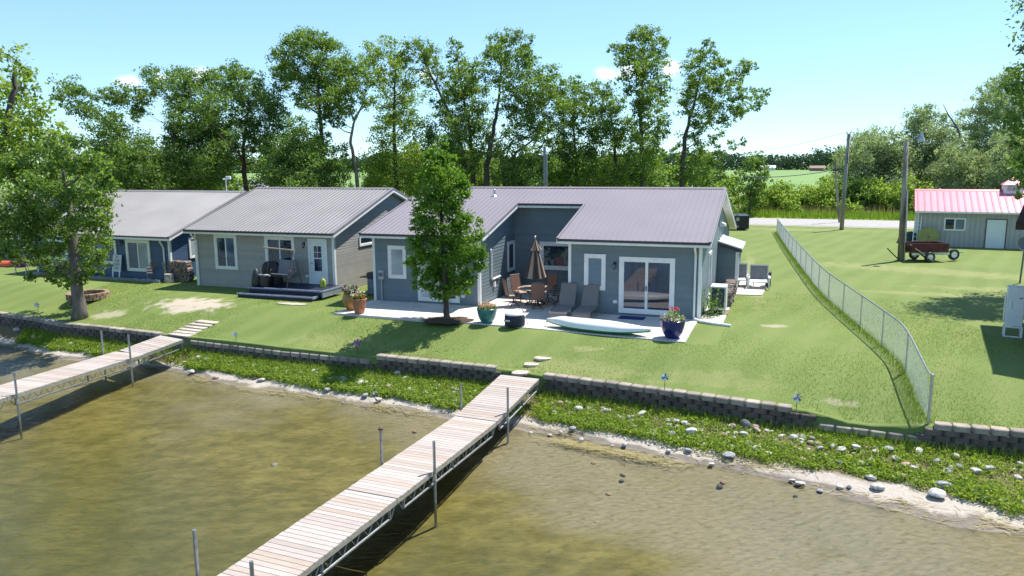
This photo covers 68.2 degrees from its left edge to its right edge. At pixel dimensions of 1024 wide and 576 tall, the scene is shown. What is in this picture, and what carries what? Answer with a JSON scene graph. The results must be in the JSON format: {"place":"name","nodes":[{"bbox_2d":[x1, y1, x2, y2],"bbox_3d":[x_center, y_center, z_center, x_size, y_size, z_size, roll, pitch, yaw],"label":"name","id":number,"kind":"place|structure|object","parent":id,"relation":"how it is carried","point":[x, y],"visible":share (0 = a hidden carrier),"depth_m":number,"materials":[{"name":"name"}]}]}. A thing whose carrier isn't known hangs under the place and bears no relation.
{"place":"outdoors","nodes":[
{"label":"outdoors","id":0,"kind":"place"},
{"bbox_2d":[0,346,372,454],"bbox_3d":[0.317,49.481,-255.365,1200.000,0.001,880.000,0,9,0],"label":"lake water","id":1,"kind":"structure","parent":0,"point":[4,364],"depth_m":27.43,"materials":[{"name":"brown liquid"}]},
{"bbox_2d":[3,166,892,190],"bbox_3d":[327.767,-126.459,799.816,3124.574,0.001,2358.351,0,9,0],"label":"field","id":2,"kind":"structure","parent":0,"point":[809,179],"depth_m":359.14,"materials":[{"name":"green plant"}]},
{"bbox_2d":[20,148,979,174],"bbox_3d":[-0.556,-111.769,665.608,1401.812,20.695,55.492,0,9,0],"label":"distant trees","id":3,"kind":"object","parent":2,"relation":"on","point":[733,163],"visible":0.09,"depth_m":659.86,"materials":[{"name":"green plant"}]},
{"bbox_2d":[0,187,914,220],"bbox_3d":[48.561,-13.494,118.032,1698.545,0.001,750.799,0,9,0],"label":"meadow","id":4,"kind":"structure","parent":0,"point":[734,210],"depth_m":83.84,"materials":[{"name":"green plant"}]},
{"bbox_2d":[716,178,741,209],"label":"shrub","id":5,"kind":"object","parent":4,"relation":"on","point":[727,182],"visible":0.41,"depth_m":86.69,"materials":[{"name":"green plant"}]},
{"bbox_2d":[727,150,774,213],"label":"columnar tree","id":6,"kind":"object","parent":4,"relation":"on","point":[752,195],"visible":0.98,"depth_m":84.93,"materials":[{"name":"green plant"}]},
{"bbox_2d":[741,178,799,213],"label":"shrub","id":7,"kind":"object","parent":4,"relation":"on","point":[771,190],"visible":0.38,"depth_m":90.97,"materials":[{"name":"green plant"}]},
{"bbox_2d":[767,192,803,211],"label":"shrub","id":8,"kind":"object","parent":4,"relation":"on","point":[793,204],"visible":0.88,"depth_m":88.44,"materials":[{"name":"green plant"}]},
{"bbox_2d":[771,180,812,210],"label":"shrub","id":9,"kind":"object","parent":4,"relation":"on","point":[792,189],"visible":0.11,"depth_m":93.37,"materials":[{"name":"green plant"}]},
{"bbox_2d":[798,174,842,210],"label":"shrub","id":10,"kind":"object","parent":4,"relation":"on","point":[822,190],"visible":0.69,"depth_m":92.64,"materials":[{"name":"green plant"}]},
{"bbox_2d":[818,189,853,210],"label":"shrub","id":11,"kind":"object","parent":4,"relation":"on","point":[833,199],"visible":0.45,"depth_m":90.04,"materials":[{"name":"green plant"}]},
{"bbox_2d":[837,175,887,210],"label":"shrub","id":12,"kind":"object","parent":4,"relation":"on","point":[861,191],"visible":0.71,"depth_m":89.72,"materials":[{"name":"green plant"}]},
{"bbox_2d":[865,175,901,212],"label":"shrub","id":13,"kind":"object","parent":4,"relation":"on","point":[881,192],"visible":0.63,"depth_m":88.55,"materials":[{"name":"green plant"}]},
{"bbox_2d":[822,122,978,212],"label":"willow","id":14,"kind":"object","parent":4,"relation":"on","point":[868,150],"visible":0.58,"depth_m":97.20,"materials":[{"name":"green plant"}]},
{"bbox_2d":[885,175,940,212],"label":"shrub","id":15,"kind":"object","parent":4,"relation":"on","point":[911,186],"visible":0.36,"depth_m":85.77,"materials":[{"name":"green plant"}]},
{"bbox_2d":[895,102,1001,188],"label":"willow","id":16,"kind":"object","parent":4,"relation":"on","point":[924,122],"visible":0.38,"depth_m":101.44,"materials":[{"name":"green plant"}]},
{"bbox_2d":[917,139,1001,189],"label":"willow","id":17,"kind":"object","parent":4,"relation":"on","point":[951,174],"visible":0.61,"depth_m":92.91,"materials":[{"name":"green plant"}]},
{"bbox_2d":[947,66,1023,189],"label":"willow","id":18,"kind":"object","parent":4,"relation":"on","point":[983,132],"visible":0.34,"depth_m":104.39,"materials":[{"name":"green plant"}]},
{"bbox_2d":[977,132,1023,189],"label":"willow","id":19,"kind":"object","parent":4,"relation":"on","point":[1002,153],"visible":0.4,"depth_m":88.18,"materials":[{"name":"green plant"}]},
{"bbox_2d":[0,325,1023,575],"bbox_3d":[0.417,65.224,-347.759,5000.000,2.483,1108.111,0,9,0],"label":"beach","id":20,"kind":"structure","parent":0,"point":[118,491],"depth_m":18.70,"materials":[{"name":"beige sand"}]},
{"bbox_2d":[0,311,163,343],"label":"retaining wall","id":21,"kind":"structure","parent":20,"relation":"on","point":[8,319],"depth_m":32.47,"materials":[{"name":"grey stone"}]},
{"bbox_2d":[0,331,183,438],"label":"wooden dock","id":22,"kind":"object","parent":20,"relation":"on","point":[15,389],"visible":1,"depth_m":26.31,"materials":[{"name":"wood"}]},
{"bbox_2d":[190,340,374,369],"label":"retaining wall","id":23,"kind":"structure","parent":20,"relation":"on","point":[279,355],"depth_m":28.08,"materials":[{"name":"grey stone"}]},
{"bbox_2d":[192,375,538,575],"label":"wooden dock","id":24,"kind":"object","parent":20,"relation":"on","point":[312,541],"visible":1,"depth_m":16.51,"materials":[{"name":"wood"}]},
{"bbox_2d":[376,353,501,383],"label":"retaining wall","id":25,"kind":"structure","parent":20,"relation":"on","point":[463,370],"depth_m":25.79,"materials":[{"name":"grey stone"}]},
{"bbox_2d":[13,327,1023,516],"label":"ground plants","id":26,"kind":"object","parent":20,"relation":"on","point":[400,388],"visible":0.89,"depth_m":21.62,"materials":[{"name":"green plant"}]},
{"bbox_2d":[186,376,1023,536],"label":"reed debris","id":27,"kind":"object","parent":20,"relation":"on","point":[574,444],"visible":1,"depth_m":20.02,"materials":[{"name":"beige plant"}]},
{"bbox_2d":[543,372,815,430],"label":"retaining wall","id":28,"kind":"structure","parent":20,"relation":"on","point":[690,400],"depth_m":22.17,"materials":[{"name":"grey concrete"}]},
{"bbox_2d":[915,421,1023,455],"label":"retaining wall","id":29,"kind":"structure","parent":20,"relation":"on","point":[944,432],"depth_m":19.02,"materials":[{"name":"grey concrete"}]},
{"bbox_2d":[0,165,1023,453],"bbox_3d":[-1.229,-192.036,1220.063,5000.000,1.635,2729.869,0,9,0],"label":"lawn","id":30,"kind":"structure","parent":0,"point":[968,285],"depth_m":27.96,"materials":[{"name":"green plant"}]},
{"bbox_2d":[0,42,78,261],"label":"leafy tree","id":31,"kind":"object","parent":30,"relation":"on","point":[12,88],"visible":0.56,"depth_m":34.64,"materials":[{"name":"green plant"}]},
{"bbox_2d":[0,130,126,320],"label":"tree","id":32,"kind":"object","parent":30,"relation":"on","point":[39,210],"visible":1,"depth_m":31.79,"materials":[{"name":"green plant"}]},
{"bbox_2d":[65,289,109,301],"bbox_3d":[-20.145,0.342,35.922,1.854,0.305,1.854,0,9,0],"label":"fire ring","id":33,"kind":"object","parent":30,"relation":"on","point":[94,294],"visible":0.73,"depth_m":35.54,"materials":[{"name":"brown stone"}]},
{"bbox_2d":[26,271,159,282],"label":"bed edging","id":34,"kind":"object","parent":30,"relation":"on","point":[119,278],"visible":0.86,"depth_m":40.61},
{"bbox_2d":[45,73,169,207],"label":"spreading tree","id":35,"kind":"object","parent":30,"relation":"on","point":[137,155],"visible":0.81,"depth_m":52.05,"materials":[{"name":"green plant"}]},
{"bbox_2d":[34,190,246,279],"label":"navy blue cottage","id":36,"kind":"structure","parent":30,"relation":"on","point":[149,227],"depth_m":41.89,"materials":[{"name":"metal"}]},
{"bbox_2d":[125,239,150,271],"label":"window","id":37,"kind":"structure","parent":36,"relation":"in","point":[138,255],"depth_m":40.89,"materials":[{"name":"white paint"}]},
{"bbox_2d":[98,63,255,190],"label":"forked tree","id":38,"kind":"object","parent":30,"relation":"on","point":[183,170],"visible":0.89,"depth_m":55.95,"materials":[{"name":"green plant"}]},
{"bbox_2d":[201,159,253,190],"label":"shrub","id":39,"kind":"object","parent":30,"relation":"on","point":[229,185],"visible":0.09,"depth_m":66.85,"materials":[{"name":"green plant"}]},
{"bbox_2d":[194,58,300,191],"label":"clean trunk tree","id":40,"kind":"object","parent":30,"relation":"on","point":[252,123],"visible":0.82,"depth_m":57.64,"materials":[{"name":"green plant"}]},
{"bbox_2d":[236,282,342,301],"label":"deck platform","id":41,"kind":"structure","parent":30,"relation":"on","point":[305,292],"depth_m":34.85,"materials":[{"name":"grey paint"}]},
{"bbox_2d":[258,274,271,286],"bbox_3d":[-11.563,-0.363,35.487,0.620,0.590,0.620,3,10,20],"label":"black barrel","id":42,"kind":"object","parent":41,"relation":"on","point":[265,280],"visible":1,"depth_m":35.26,"materials":[{"name":"plastic"}]},
{"bbox_2d":[262,261,283,284],"bbox_3d":[-11.465,-0.735,36.112,1.128,1.120,0.729,3,10,20],"label":"chair","id":43,"kind":"object","parent":41,"relation":"on","point":[276,280],"visible":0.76,"depth_m":35.81,"materials":[{"name":"black wicker"}]},
{"bbox_2d":[263,247,302,287],"bbox_3d":[-10.914,-1.002,35.593,1.902,1.821,0.990,4,10,25],"label":"porch swing","id":44,"kind":"object","parent":41,"relation":"on","point":[287,268],"visible":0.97,"depth_m":35.54,"materials":[{"name":"grey fabric"}]},
{"bbox_2d":[183,187,409,290],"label":"taupe cottage","id":45,"kind":"structure","parent":30,"relation":"on","point":[317,229],"depth_m":37.71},
{"bbox_2d":[213,234,238,269],"bbox_3d":[-14.275,-1.794,37.731,1.370,1.740,0.064,3,10,20],"label":"window","id":46,"kind":"structure","parent":45,"relation":"in","point":[225,246],"depth_m":37.73,"materials":[{"name":"white paint"}]},
{"bbox_2d":[264,236,295,272],"bbox_3d":[-11.247,-1.642,36.649,1.710,1.730,0.064,3,10,20],"label":"window","id":47,"kind":"structure","parent":45,"relation":"in","point":[282,242],"depth_m":36.61,"materials":[{"name":"white paint"}]},
{"bbox_2d":[307,238,328,284],"bbox_3d":[-9.238,-1.255,35.969,1.050,2.180,0.080,3,10,20],"label":"front door","id":48,"kind":"structure","parent":45,"relation":"in","point":[317,248],"depth_m":35.96,"materials":[{"name":"white paint"}]},
{"bbox_2d":[242,113,357,189],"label":"bushy tree","id":49,"kind":"object","parent":30,"relation":"on","point":[305,161],"visible":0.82,"depth_m":54.41,"materials":[{"name":"green plant"}]},
{"bbox_2d":[264,25,358,182],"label":"round crowned tree","id":50,"kind":"object","parent":30,"relation":"on","point":[319,80],"visible":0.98,"depth_m":57.20,"materials":[{"name":"green plant"}]},
{"bbox_2d":[306,52,381,186],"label":"leaning tree","id":51,"kind":"object","parent":30,"relation":"on","point":[360,70],"visible":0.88,"depth_m":56.19,"materials":[{"name":"green plant"}]},
{"bbox_2d":[354,34,448,196],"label":"light tree","id":52,"kind":"object","parent":30,"relation":"on","point":[393,119],"visible":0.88,"depth_m":58.88,"materials":[{"name":"green plant"}]},
{"bbox_2d":[398,35,488,179],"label":"tilted limb tree","id":53,"kind":"object","parent":30,"relation":"on","point":[445,112],"visible":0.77,"depth_m":56.59,"materials":[{"name":"green plant"}]},
{"bbox_2d":[439,36,505,185],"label":"spiky tree","id":54,"kind":"object","parent":30,"relation":"on","point":[472,81],"visible":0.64,"depth_m":57.90,"materials":[{"name":"green plant"}]},
{"bbox_2d":[477,26,574,185],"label":"multi stem tree","id":55,"kind":"object","parent":30,"relation":"on","point":[530,109],"visible":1,"depth_m":55.15,"materials":[{"name":"green plant"}]},
{"bbox_2d":[485,129,568,186],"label":"shrub","id":56,"kind":"object","parent":30,"relation":"on","point":[517,165],"visible":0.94,"depth_m":54.32,"materials":[{"name":"green plant"}]},
{"bbox_2d":[358,186,745,326],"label":"grey green cottage","id":57,"kind":"structure","parent":30,"relation":"on","point":[649,251],"depth_m":32.93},
{"bbox_2d":[387,245,406,278],"bbox_3d":[-5.069,-1.143,33.375,0.890,1.460,0.064,3,10,19],"label":"window","id":58,"kind":"structure","parent":57,"relation":"in","point":[396,254],"depth_m":33.38,"materials":[{"name":"white paint"}]},
{"bbox_2d":[417,250,459,302],"bbox_3d":[-3.199,-0.515,32.807,1.980,2.260,0.064,3,10,19],"label":"sliding door","id":59,"kind":"structure","parent":57,"relation":"in","point":[421,297],"depth_m":33.04,"materials":[{"name":"white paint"}]},
{"bbox_2d":[507,240,514,271],"bbox_3d":[-0.035,-1.517,35.724,0.064,1.420,0.940,3,10,19],"label":"window","id":60,"kind":"structure","parent":57,"relation":"in","point":[511,244],"depth_m":35.70,"materials":[{"name":"white paint"}]},
{"bbox_2d":[540,241,567,269],"bbox_3d":[2.166,-1.500,35.466,1.800,1.320,0.064,3,10,19],"label":"window","id":61,"kind":"structure","parent":57,"relation":"in","point":[554,256],"depth_m":35.53,"materials":[{"name":"white paint"}]},
{"bbox_2d":[584,254,605,289],"bbox_3d":[3.334,-0.645,30.426,0.880,1.460,0.064,3,10,19],"label":"window","id":62,"kind":"structure","parent":57,"relation":"in","point":[594,264],"depth_m":30.40,"materials":[{"name":"white paint"}]},
{"bbox_2d":[618,257,674,314],"bbox_3d":[5.299,-0.079,29.799,2.190,2.260,0.084,3,10,19],"label":"sliding door","id":63,"kind":"structure","parent":57,"relation":"in","point":[646,284],"depth_m":29.80,"materials":[{"name":"white paint"}]},
{"bbox_2d":[533,150,580,186],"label":"shrub","id":64,"kind":"object","parent":30,"relation":"on","point":[541,170],"visible":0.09,"depth_m":61.81,"materials":[{"name":"green plant"}]},
{"bbox_2d":[538,74,605,186],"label":"slim tree","id":65,"kind":"object","parent":30,"relation":"on","point":[575,159],"visible":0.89,"depth_m":57.02,"materials":[{"name":"green plant"}]},
{"bbox_2d":[578,79,637,186],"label":"twin stem tree","id":66,"kind":"object","parent":30,"relation":"on","point":[606,126],"visible":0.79,"depth_m":57.76,"materials":[{"name":"green plant"}]},
{"bbox_2d":[606,23,676,186],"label":"tall narrow tree","id":67,"kind":"object","parent":30,"relation":"on","point":[642,64],"visible":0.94,"depth_m":55.48,"materials":[{"name":"green plant"}]},
{"bbox_2d":[629,144,670,186],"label":"shrub","id":68,"kind":"object","parent":30,"relation":"on","point":[664,166],"visible":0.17,"depth_m":64.47,"materials":[{"name":"green plant"}]},
{"bbox_2d":[664,149,718,186],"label":"shrub","id":69,"kind":"object","parent":30,"relation":"on","point":[675,175],"visible":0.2,"depth_m":65.48,"materials":[{"name":"green plant"}]},
{"bbox_2d":[668,37,773,186],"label":"wind swept tree","id":70,"kind":"object","parent":30,"relation":"on","point":[716,82],"visible":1,"depth_m":55.13,"materials":[{"name":"green plant"}]},
{"bbox_2d":[734,214,748,228],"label":"dumpster","id":71,"kind":"object","parent":30,"relation":"on","point":[742,221],"visible":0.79,"depth_m":68.48,"materials":[{"name":"black metal"}]},
{"bbox_2d":[810,145,849,169],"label":"distant grove","id":72,"kind":"object","parent":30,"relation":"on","point":[821,154],"visible":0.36,"depth_m":629.19,"materials":[{"name":"green plant"}]},
{"bbox_2d":[839,132,851,229],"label":"utility pole","id":73,"kind":"object","parent":30,"relation":"on","point":[842,214],"visible":0.93,"depth_m":67.64,"materials":[{"name":"brown wood"}]},
{"bbox_2d":[777,219,933,423],"bbox_3d":[16.728,-1.251,42.827,0.648,1.972,48.910,2,10,14],"label":"chain link fence","id":74,"kind":"object","parent":30,"relation":"on","point":[782,232],"visible":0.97,"depth_m":27.52,"materials":[{"name":"metal"}]},
{"bbox_2d":[818,423,922,442],"bbox_3d":[9.530,3.759,20.163,2.506,0.218,0.613,4,10,24],"label":"edging","id":75,"kind":"object","parent":30,"relation":"on","point":[877,433],"visible":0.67,"depth_m":19.93,"materials":[{"name":"grey concrete"}]},
{"bbox_2d":[897,132,924,260],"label":"yard light pole","id":76,"kind":"object","parent":30,"relation":"on","point":[903,226],"visible":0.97,"depth_m":46.00,"materials":[{"name":"wood"}]},
{"bbox_2d":[918,227,938,240],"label":"round disc","id":77,"kind":"object","parent":30,"relation":"on","point":[928,234],"visible":0.88,"depth_m":54.31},
{"bbox_2d":[905,241,962,262],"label":"wagon","id":78,"kind":"object","parent":30,"relation":"on","point":[930,249],"visible":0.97,"depth_m":45.81,"materials":[{"name":"brown wood"}]},
{"bbox_2d":[912,177,1023,248],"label":"metal shed","id":79,"kind":"structure","parent":30,"relation":"on","point":[982,218],"depth_m":53.99,"materials":[{"name":"grey"}]},
{"bbox_2d":[943,218,965,230],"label":"window","id":80,"kind":"structure","parent":79,"relation":"in","point":[950,224],"depth_m":53.97,"materials":[{"name":"white paint"}]},
{"bbox_2d":[984,219,1007,248],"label":"door","id":81,"kind":"structure","parent":79,"relation":"in","point":[995,229],"depth_m":52.95,"materials":[{"name":"metal"}]},
{"bbox_2d":[980,0,1023,200],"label":"overhanging tree","id":82,"kind":"object","parent":30,"relation":"on","point":[1017,85],"visible":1,"depth_m":33.06,"materials":[{"name":"green plant"}]},
{"bbox_2d":[1002,285,1023,337],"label":"heat pump","id":83,"kind":"object","parent":30,"relation":"on","point":[1013,311],"visible":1,"depth_m":26.03,"materials":[{"name":"metal"}]},
{"bbox_2d":[0,0,1023,164],"label":"sky","id":84,"kind":"structure","parent":0,"point":[832,67],"materials":[{"name":"blue"}]},
{"bbox_2d":[333,291,696,342],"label":"patio","id":85,"kind":"structure","parent":0,"point":[536,317],"depth_m":30.51,"materials":[{"name":"grey concrete"}]},
{"bbox_2d":[341,285,358,310],"bbox_3d":[-6.776,0.399,31.640,0.762,1.056,0.759,0,9,0],"label":"flower pot","id":86,"kind":"object","parent":85,"relation":"on","point":[346,300],"visible":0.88,"depth_m":31.45,"materials":[{"name":"ceramic"}]},
{"bbox_2d":[350,291,366,313],"bbox_3d":[-6.262,0.567,30.865,0.672,0.968,0.674,0,9,0],"label":"flower pot","id":87,"kind":"object","parent":85,"relation":"on","point":[359,303],"visible":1,"depth_m":30.71,"materials":[{"name":"ceramic"}]},
{"bbox_2d":[421,316,473,323],"bbox_3d":[-2.532,1.219,29.492,2.168,0.064,1.528,0,9,0],"label":"mulch bed","id":88,"kind":"object","parent":85,"relation":"on","point":[451,320],"visible":0.96,"depth_m":29.33,"materials":[{"name":"brown wood"}]},
{"bbox_2d":[402,134,492,319],"bbox_3d":[-2.594,-2.193,28.949,3.677,7.307,3.136,0,9,0],"label":"young linden","id":89,"kind":"object","parent":88,"relation":"on","point":[449,253],"visible":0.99,"depth_m":28.52,"materials":[{"name":"green plant"}]},
{"bbox_2d":[477,302,496,323],"bbox_3d":[-0.957,0.935,28.921,0.800,0.799,0.795,0,9,0],"label":"flower pot","id":90,"kind":"object","parent":85,"relation":"on","point":[487,311],"visible":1,"depth_m":28.70,"materials":[{"name":"teal ceramic"}]},
{"bbox_2d":[504,311,527,326],"bbox_3d":[0.150,1.156,28.330,0.912,0.540,0.663,0,9,0],"label":"storage bag","id":91,"kind":"object","parent":85,"relation":"on","point":[514,318],"visible":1,"depth_m":28.08,"materials":[{"name":"black fabric"}]},
{"bbox_2d":[509,274,528,302],"bbox_3d":[0.322,0.011,33.399,0.651,1.185,0.687,-8,12,-38],"label":"patio chair","id":92,"kind":"object","parent":85,"relation":"on","point":[515,280],"visible":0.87,"depth_m":33.48,"materials":[{"name":"brown metal"}]},
{"bbox_2d":[524,236,545,304],"bbox_3d":[0.998,-0.753,32.422,0.962,2.980,0.962,0,9,0],"label":"patio umbrella","id":93,"kind":"object","parent":85,"relation":"on","point":[535,270],"visible":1,"depth_m":32.16,"materials":[{"name":"brown fabric"}]},
{"bbox_2d":[529,283,544,309],"bbox_3d":[1.061,0.316,31.501,0.651,1.185,0.687,-1,9,-3],"label":"patio chair","id":94,"kind":"object","parent":85,"relation":"on","point":[537,291],"visible":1,"depth_m":31.23,"materials":[{"name":"brown metal"}]},
{"bbox_2d":[542,273,557,300],"bbox_3d":[1.632,-0.003,33.438,0.651,1.185,0.687,6,11,35],"label":"patio chair","id":95,"kind":"object","parent":85,"relation":"on","point":[552,280],"visible":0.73,"depth_m":33.54,"materials":[{"name":"brown metal"}]},
{"bbox_2d":[548,282,576,317],"bbox_3d":[2.076,0.506,30.151,0.696,1.223,2.011,3,10,19],"label":"chaise lounge","id":96,"kind":"object","parent":85,"relation":"on","point":[567,297],"visible":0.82,"depth_m":30.55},
{"bbox_2d":[572,283,599,318],"bbox_3d":[2.966,0.539,29.911,0.696,1.223,2.011,3,10,19],"label":"chaise lounge","id":97,"kind":"object","parent":85,"relation":"on","point":[589,301],"visible":0.9,"depth_m":30.31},
{"bbox_2d":[546,316,650,333],"bbox_3d":[3.048,1.347,27.341,4.068,0.400,0.890,5,11,28],"label":"kayak","id":98,"kind":"object","parent":85,"relation":"on","point":[597,325],"visible":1,"depth_m":26.98,"materials":[{"name":"white plastic"}]},
{"bbox_2d":[660,306,685,338],"bbox_3d":[5.572,1.179,26.195,0.883,1.112,0.884,0,9,0],"label":"flower pot","id":99,"kind":"object","parent":85,"relation":"on","point":[672,326],"visible":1,"depth_m":25.97,"materials":[{"name":"ceramic"}]},
{"bbox_2d":[700,302,729,322],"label":"side paving","id":100,"kind":"structure","parent":0,"point":[720,319],"depth_m":29.70,"materials":[{"name":"concrete"}]},
{"bbox_2d":[701,285,728,317],"bbox_3d":[7.901,0.520,29.937,1.648,1.250,1.490,0,9,0],"label":"garden plant","id":101,"kind":"object","parent":100,"relation":"on","point":[710,306],"visible":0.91,"depth_m":29.76,"materials":[{"name":"green plant"}]},
{"bbox_2d":[707,310,729,314],"bbox_3d":[8.400,0.972,30.782,0.840,0.020,0.990,3,10,19],"label":"wooden pallet","id":102,"kind":"object","parent":100,"relation":"on","point":[726,312],"visible":0.64,"depth_m":30.60,"materials":[{"name":"brown wood"}]},
{"bbox_2d":[710,283,727,313],"bbox_3d":[8.390,0.429,30.694,0.632,1.110,0.903,3,10,19],"label":"heat pump","id":103,"kind":"object","parent":102,"relation":"on","point":[723,289],"visible":0.69,"depth_m":30.28,"materials":[{"name":"white metal"}]},
{"bbox_2d":[735,281,767,295],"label":"patio","id":104,"kind":"structure","parent":0,"point":[757,289],"depth_m":36.17,"materials":[{"name":"concrete"}]},
{"bbox_2d":[738,263,748,286],"bbox_3d":[11.296,-0.639,37.251,0.750,1.051,1.052,2,10,17],"label":"outdoor chair","id":105,"kind":"object","parent":104,"relation":"on","point":[743,270],"visible":0.56,"depth_m":37.53,"materials":[{"name":"white plastic"}]},
{"bbox_2d":[748,264,770,288],"bbox_3d":[11.995,-0.552,36.690,1.050,1.051,1.052,2,10,17],"label":"outdoor chair","id":106,"kind":"object","parent":104,"relation":"on","point":[759,273],"visible":0.99,"depth_m":36.96,"materials":[{"name":"white plastic"}]},
{"bbox_2d":[732,202,914,216],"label":"seeding grass","id":107,"kind":"structure","parent":0,"point":[817,210],"depth_m":87.18,"materials":[{"name":"green plant"}]},
{"bbox_2d":[733,208,915,220],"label":"verge grass","id":108,"kind":"structure","parent":0,"point":[802,214],"depth_m":82.81,"materials":[{"name":"green plant"}]},
{"bbox_2d":[749,218,913,228],"bbox_3d":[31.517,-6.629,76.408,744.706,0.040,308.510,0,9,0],"label":"road","id":109,"kind":"structure","parent":0,"point":[850,223],"depth_m":75.63,"materials":[{"name":"grey asphalt"}]},
{"bbox_2d":[774,231,936,423],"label":"tall grass","id":110,"kind":"structure","parent":0,"point":[788,252],"depth_m":26.43,"materials":[{"name":"green plant"}]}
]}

